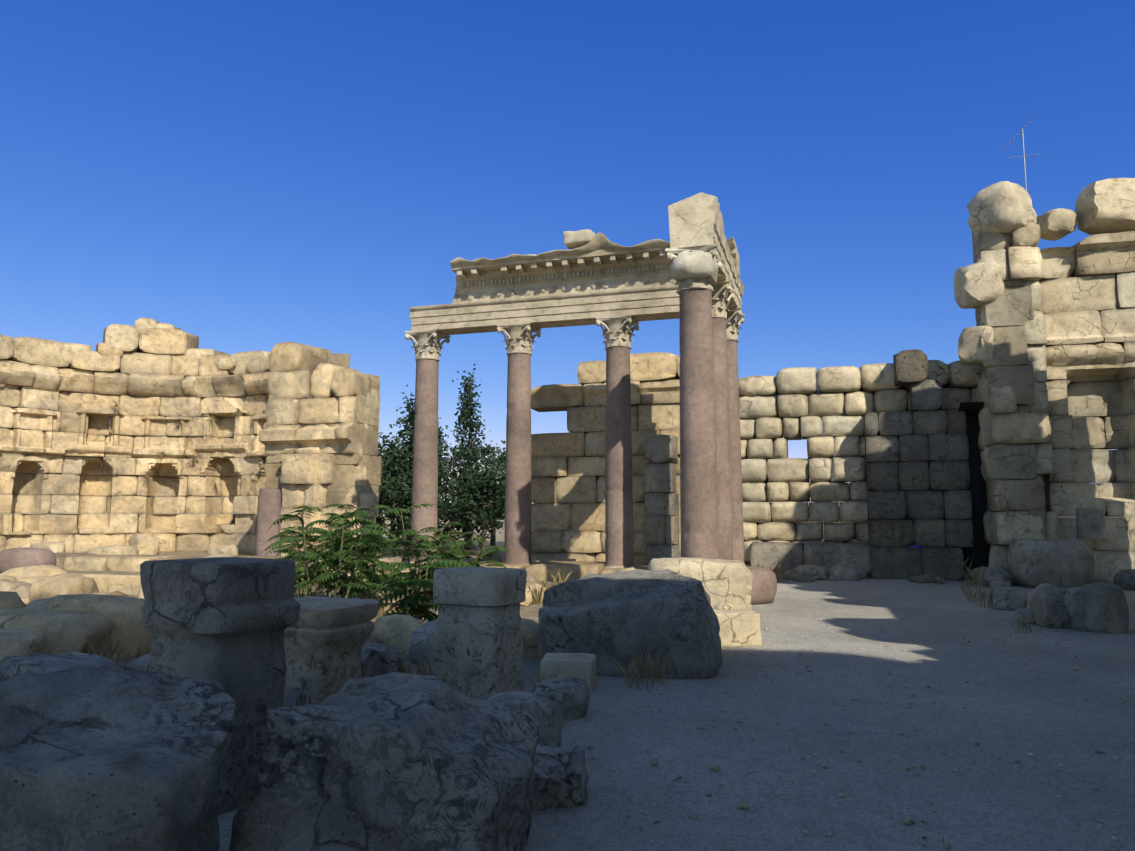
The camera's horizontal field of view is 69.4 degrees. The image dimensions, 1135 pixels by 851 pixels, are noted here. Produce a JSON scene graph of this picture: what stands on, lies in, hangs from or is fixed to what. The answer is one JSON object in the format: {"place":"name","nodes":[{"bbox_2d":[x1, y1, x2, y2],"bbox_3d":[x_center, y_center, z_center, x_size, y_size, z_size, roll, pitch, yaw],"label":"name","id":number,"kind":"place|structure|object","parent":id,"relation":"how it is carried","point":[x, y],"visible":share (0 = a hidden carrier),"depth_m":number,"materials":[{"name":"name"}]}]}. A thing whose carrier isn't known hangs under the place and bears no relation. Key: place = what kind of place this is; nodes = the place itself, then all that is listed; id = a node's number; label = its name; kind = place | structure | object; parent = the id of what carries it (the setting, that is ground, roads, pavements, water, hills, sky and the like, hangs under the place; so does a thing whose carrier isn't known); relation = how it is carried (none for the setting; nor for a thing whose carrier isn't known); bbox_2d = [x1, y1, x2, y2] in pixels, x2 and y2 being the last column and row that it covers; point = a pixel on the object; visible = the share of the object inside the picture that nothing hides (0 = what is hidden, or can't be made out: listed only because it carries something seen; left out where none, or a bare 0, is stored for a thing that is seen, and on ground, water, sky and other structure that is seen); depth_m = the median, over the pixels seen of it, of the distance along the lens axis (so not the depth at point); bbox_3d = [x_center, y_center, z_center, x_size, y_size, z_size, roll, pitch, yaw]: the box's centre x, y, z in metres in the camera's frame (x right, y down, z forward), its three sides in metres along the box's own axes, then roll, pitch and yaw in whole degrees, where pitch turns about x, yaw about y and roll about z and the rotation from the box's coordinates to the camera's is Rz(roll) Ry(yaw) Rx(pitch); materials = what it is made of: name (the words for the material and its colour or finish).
{"place":"outdoors","nodes":[
{"label":"outdoors","id":0,"kind":"place"},
{"bbox_2d":[0,0,1134,515],"label":"sky","id":1,"kind":"structure","parent":0,"point":[237,176],"materials":[{"name":"blue"}]},
{"bbox_2d":[66,518,1134,850],"bbox_3d":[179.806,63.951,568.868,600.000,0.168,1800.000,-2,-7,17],"label":"ground","id":2,"kind":"structure","parent":0,"point":[986,802],"depth_m":6.11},
{"bbox_2d":[0,666,235,850],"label":"rock","id":3,"kind":"object","parent":2,"relation":"on","point":[95,759],"visible":1,"depth_m":3.04,"materials":[{"name":"grey stone"}]},
{"bbox_2d":[0,318,380,555],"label":"stone wall","id":4,"kind":"structure","parent":2,"relation":"on","point":[304,427],"depth_m":36.44,"materials":[{"name":"beige stone"}]},
{"bbox_2d":[112,400,265,479],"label":"wall plants","id":5,"kind":"object","parent":4,"relation":"attached to","point":[194,460],"depth_m":37.14,"materials":[{"name":"green plant"}]},
{"bbox_2d":[140,557,300,815],"bbox_3d":[-2.086,1.513,4.860,0.789,1.430,0.658,-3,-7,28],"label":"pedestal","id":6,"kind":"object","parent":2,"relation":"on","point":[225,622],"visible":0.52,"depth_m":4.66,"materials":[{"name":"grey stone"}]},
{"bbox_2d":[264,526,334,597],"bbox_3d":[-5.132,2.690,15.776,1.690,1.520,1.788,1,-6,-11],"label":"sumac shrub","id":7,"kind":"object","parent":2,"relation":"on","point":[295,545],"visible":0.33,"depth_m":15.65,"materials":[{"name":"green plant"}]},
{"bbox_2d":[0,487,647,660],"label":"rubble field","id":8,"kind":"structure","parent":2,"relation":"on","point":[64,610],"depth_m":13.19,"materials":[{"name":"beige stone"}]},
{"bbox_2d":[284,597,378,704],"bbox_3d":[-2.057,1.928,6.674,0.865,1.000,0.688,-3,-7,25],"label":"pedestal","id":9,"kind":"object","parent":2,"relation":"on","point":[325,638],"visible":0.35,"depth_m":6.41,"materials":[{"name":"grey stone"}]},
{"bbox_2d":[263,506,399,597],"bbox_3d":[-3.711,2.146,12.697,2.222,1.791,1.879,-2,-7,17],"label":"sumac shrub","id":10,"kind":"object","parent":2,"relation":"on","point":[328,573],"visible":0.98,"depth_m":12.49,"materials":[{"name":"green plant"}]},
{"bbox_2d":[296,503,400,597],"bbox_3d":[-3.899,2.352,14.892,1.857,1.858,1.930,-2,-7,17],"label":"sumac shrub","id":11,"kind":"object","parent":2,"relation":"on","point":[341,506],"visible":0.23,"depth_m":14.86,"materials":[{"name":"green plant"}]},
{"bbox_2d":[0,569,722,812],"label":"rubble","id":12,"kind":"object","parent":2,"relation":"on","point":[591,626],"visible":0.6,"depth_m":8.27,"materials":[{"name":"white stone"}]},
{"bbox_2d":[309,507,413,600],"bbox_3d":[-3.364,2.251,13.595,1.834,1.777,1.858,-2,-7,17],"label":"sumac shrub","id":13,"kind":"object","parent":2,"relation":"on","point":[366,554],"visible":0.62,"depth_m":13.37,"materials":[{"name":"green plant"}]},
{"bbox_2d":[229,678,538,850],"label":"rock","id":14,"kind":"object","parent":2,"relation":"on","point":[430,764],"visible":1,"depth_m":3.50,"materials":[{"name":"grey stone"}]},
{"bbox_2d":[376,438,445,542],"bbox_3d":[-7.485,2.793,32.507,5.111,4.810,5.421,-2,-7,17],"label":"pine tree","id":15,"kind":"object","parent":2,"relation":"on","point":[386,487],"visible":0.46,"depth_m":32.37,"materials":[{"name":"green plant"}]},
{"bbox_2d":[383,385,438,549],"bbox_3d":[-6.463,1.949,33.736,2.181,7.328,2.348,3,-7,-28],"label":"cypress tree","id":16,"kind":"object","parent":2,"relation":"on","point":[410,416],"visible":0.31,"depth_m":33.65,"materials":[{"name":"green plant"}]},
{"bbox_2d":[378,427,451,547],"bbox_3d":[-8.063,3.083,39.892,4.738,5.842,6.172,3,-7,-23],"label":"pine tree","id":17,"kind":"object","parent":2,"relation":"on","point":[383,437],"visible":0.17,"depth_m":39.01,"materials":[{"name":"green plant"}]},
{"bbox_2d":[372,543,469,623],"bbox_3d":[-2.001,2.233,11.015,1.615,1.328,1.617,4,-8,-35],"label":"sumac shrub","id":18,"kind":"object","parent":2,"relation":"on","point":[420,611],"visible":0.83,"depth_m":10.81,"materials":[{"name":"green plant"}]},
{"bbox_2d":[371,503,471,603],"bbox_3d":[-2.409,2.340,14.779,2.193,1.867,1.790,5,-8,-38],"label":"sumac shrub","id":19,"kind":"object","parent":2,"relation":"on","point":[435,543],"visible":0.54,"depth_m":14.68,"materials":[{"name":"green plant"}]},
{"bbox_2d":[383,435,463,522],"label":"pine tree","id":20,"kind":"object","parent":2,"relation":"on","point":[439,443],"visible":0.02,"depth_m":46.24,"materials":[{"name":"green plant"}]},
{"bbox_2d":[405,329,450,562],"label":"column","id":21,"kind":"structure","parent":2,"relation":"on","point":[425,446],"depth_m":22.39,"materials":[{"name":"stone"}]},
{"bbox_2d":[410,229,739,334],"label":"entablature","id":22,"kind":"structure","parent":21,"relation":"on","point":[588,277],"depth_m":21.30,"materials":[{"name":"white stone"}]},
{"bbox_2d":[437,418,449,542],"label":"cypress tree","id":23,"kind":"object","parent":2,"relation":"on","point":[440,433],"visible":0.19,"depth_m":47.77,"materials":[{"name":"green plant"}]},
{"bbox_2d":[405,434,499,550],"bbox_3d":[-5.223,3.039,37.565,4.678,5.422,5.295,3,-7,-28],"label":"pine tree","id":24,"kind":"object","parent":2,"relation":"on","point":[455,454],"visible":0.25,"depth_m":37.42,"materials":[{"name":"green plant"}]},
{"bbox_2d":[419,530,513,567],"bbox_3d":[-2.053,2.828,16.296,1.843,1.501,1.435,-2,-7,17],"label":"sumac shrub","id":25,"kind":"object","parent":2,"relation":"on","point":[482,555],"visible":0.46,"depth_m":16.31,"materials":[{"name":"green plant"}]},
{"bbox_2d":[437,458,505,554],"bbox_3d":[-3.365,3.287,33.041,4.942,3.946,4.525,0,-6,4],"label":"pine tree","id":26,"kind":"object","parent":2,"relation":"on","point":[484,518],"visible":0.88,"depth_m":32.38,"materials":[{"name":"green plant"}]},
{"bbox_2d":[443,441,500,545],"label":"pine tree","id":27,"kind":"object","parent":2,"relation":"on","point":[488,448],"visible":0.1,"depth_m":44.39,"materials":[{"name":"green plant"}]},
{"bbox_2d":[450,363,493,549],"bbox_3d":[-4.784,1.517,40.021,2.036,8.982,2.453,3,-7,-27],"label":"cypress tree","id":28,"kind":"object","parent":2,"relation":"on","point":[467,412],"visible":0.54,"depth_m":39.90,"materials":[{"name":"green plant"}]},
{"bbox_2d":[433,567,526,698],"bbox_3d":[-0.836,1.946,7.719,0.756,1.190,0.620,-3,-7,28],"label":"pedestal","id":29,"kind":"object","parent":2,"relation":"on","point":[478,645],"visible":0.85,"depth_m":7.47,"materials":[{"name":"grey stone"}]},
{"bbox_2d":[442,440,534,532],"bbox_3d":[-2.934,3.062,36.650,4.461,5.178,6.307,6,-8,-42],"label":"pine tree","id":30,"kind":"object","parent":2,"relation":"on","point":[502,458],"visible":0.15,"depth_m":36.69,"materials":[{"name":"green plant"}]},
{"bbox_2d":[497,322,540,563],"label":"column","id":31,"kind":"structure","parent":2,"relation":"on","point":[518,499],"depth_m":21.52,"materials":[{"name":"stone"}]},
{"bbox_2d":[18,557,1043,690],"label":"dry grass","id":32,"kind":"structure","parent":2,"relation":"on","point":[424,669],"depth_m":9.10,"materials":[{"name":"beige plant"}]},
{"bbox_2d":[531,352,680,565],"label":"stone wall","id":33,"kind":"structure","parent":2,"relation":"on","point":[568,488],"depth_m":24.33,"materials":[{"name":"beige stone"}]},
{"bbox_2d":[596,314,638,567],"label":"column","id":34,"kind":"structure","parent":2,"relation":"on","point":[617,331],"depth_m":20.70,"materials":[{"name":"stone"}]},
{"bbox_2d":[665,244,721,558],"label":"column","id":35,"kind":"structure","parent":2,"relation":"on","point":[694,272],"depth_m":15.37,"materials":[{"name":"stone"}]},
{"bbox_2d":[668,192,744,309],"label":"entablature","id":36,"kind":"structure","parent":35,"relation":"on","point":[695,220],"depth_m":15.65,"materials":[{"name":"white stone"}]},
{"bbox_2d":[647,557,776,646],"bbox_3d":[2.195,2.684,13.210,2.198,1.039,5.876,-2,-7,17],"label":"column pedestal","id":37,"kind":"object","parent":2,"relation":"on","point":[735,589],"visible":0.56,"depth_m":13.36,"materials":[{"name":"stone"}]},
{"bbox_2d":[712,279,734,559],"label":"column","id":38,"kind":"structure","parent":2,"relation":"on","point":[722,289],"depth_m":17.63,"materials":[{"name":"stone"}]},
{"bbox_2d":[726,306,744,562],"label":"column","id":39,"kind":"structure","parent":2,"relation":"on","point":[734,315],"depth_m":19.91,"materials":[{"name":"stone"}]},
{"bbox_2d":[535,560,1134,590],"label":"stone blocks","id":40,"kind":"structure","parent":2,"relation":"on","point":[1123,579],"depth_m":20.13,"materials":[{"name":"grey stone"}]},
{"bbox_2d":[550,626,1132,850],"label":"pebbles","id":41,"kind":"object","parent":2,"relation":"on","point":[906,820],"visible":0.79,"depth_m":5.44,"materials":[{"name":"stone"}]},
{"bbox_2d":[739,360,979,578],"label":"rough wall","id":42,"kind":"structure","parent":2,"relation":"on","point":[834,406],"depth_m":22.60,"materials":[{"name":"stone"}]},
{"bbox_2d":[751,349,972,580],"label":"wall pier","id":43,"kind":"structure","parent":2,"relation":"on","point":[917,473],"depth_m":21.17,"materials":[{"name":"grey stone"}]},
{"bbox_2d":[909,545,923,555],"bbox_3d":[8.944,3.507,20.977,0.302,0.875,0.248,4,-7,-29],"label":"info sign","id":44,"kind":"object","parent":2,"relation":"on","point":[913,546],"visible":0.06,"depth_m":21.00,"materials":[{"name":"metal"}]},
{"bbox_2d":[958,401,989,579],"bbox_3d":[10.331,1.678,20.750,0.650,4.462,1.050,-2,-7,17],"label":"doorway","id":45,"kind":"structure","parent":2,"relation":"on","point":[978,552],"depth_m":20.91,"materials":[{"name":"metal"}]},
{"bbox_2d":[953,178,1134,583],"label":"stone wall","id":46,"kind":"structure","parent":2,"relation":"on","point":[1046,346],"depth_m":20.14,"materials":[{"name":"stone"}]},
{"bbox_2d":[1002,115,1042,190],"bbox_3d":[11.934,-6.792,21.462,0.857,2.655,0.560,-2,-7,17],"label":"tv antenna","id":47,"kind":"object","parent":46,"relation":"attached to","point":[1024,153],"visible":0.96,"depth_m":21.49,"materials":[{"name":"grey metal"}]},
{"bbox_2d":[989,508,1128,632],"bbox_3d":[9.298,2.513,15.908,2.186,1.852,9.527,-4,-7,32],"label":"rubble","id":48,"kind":"object","parent":2,"relation":"on","point":[1057,574],"visible":0.94,"depth_m":14.33,"materials":[{"name":"grey stone"}]}
]}

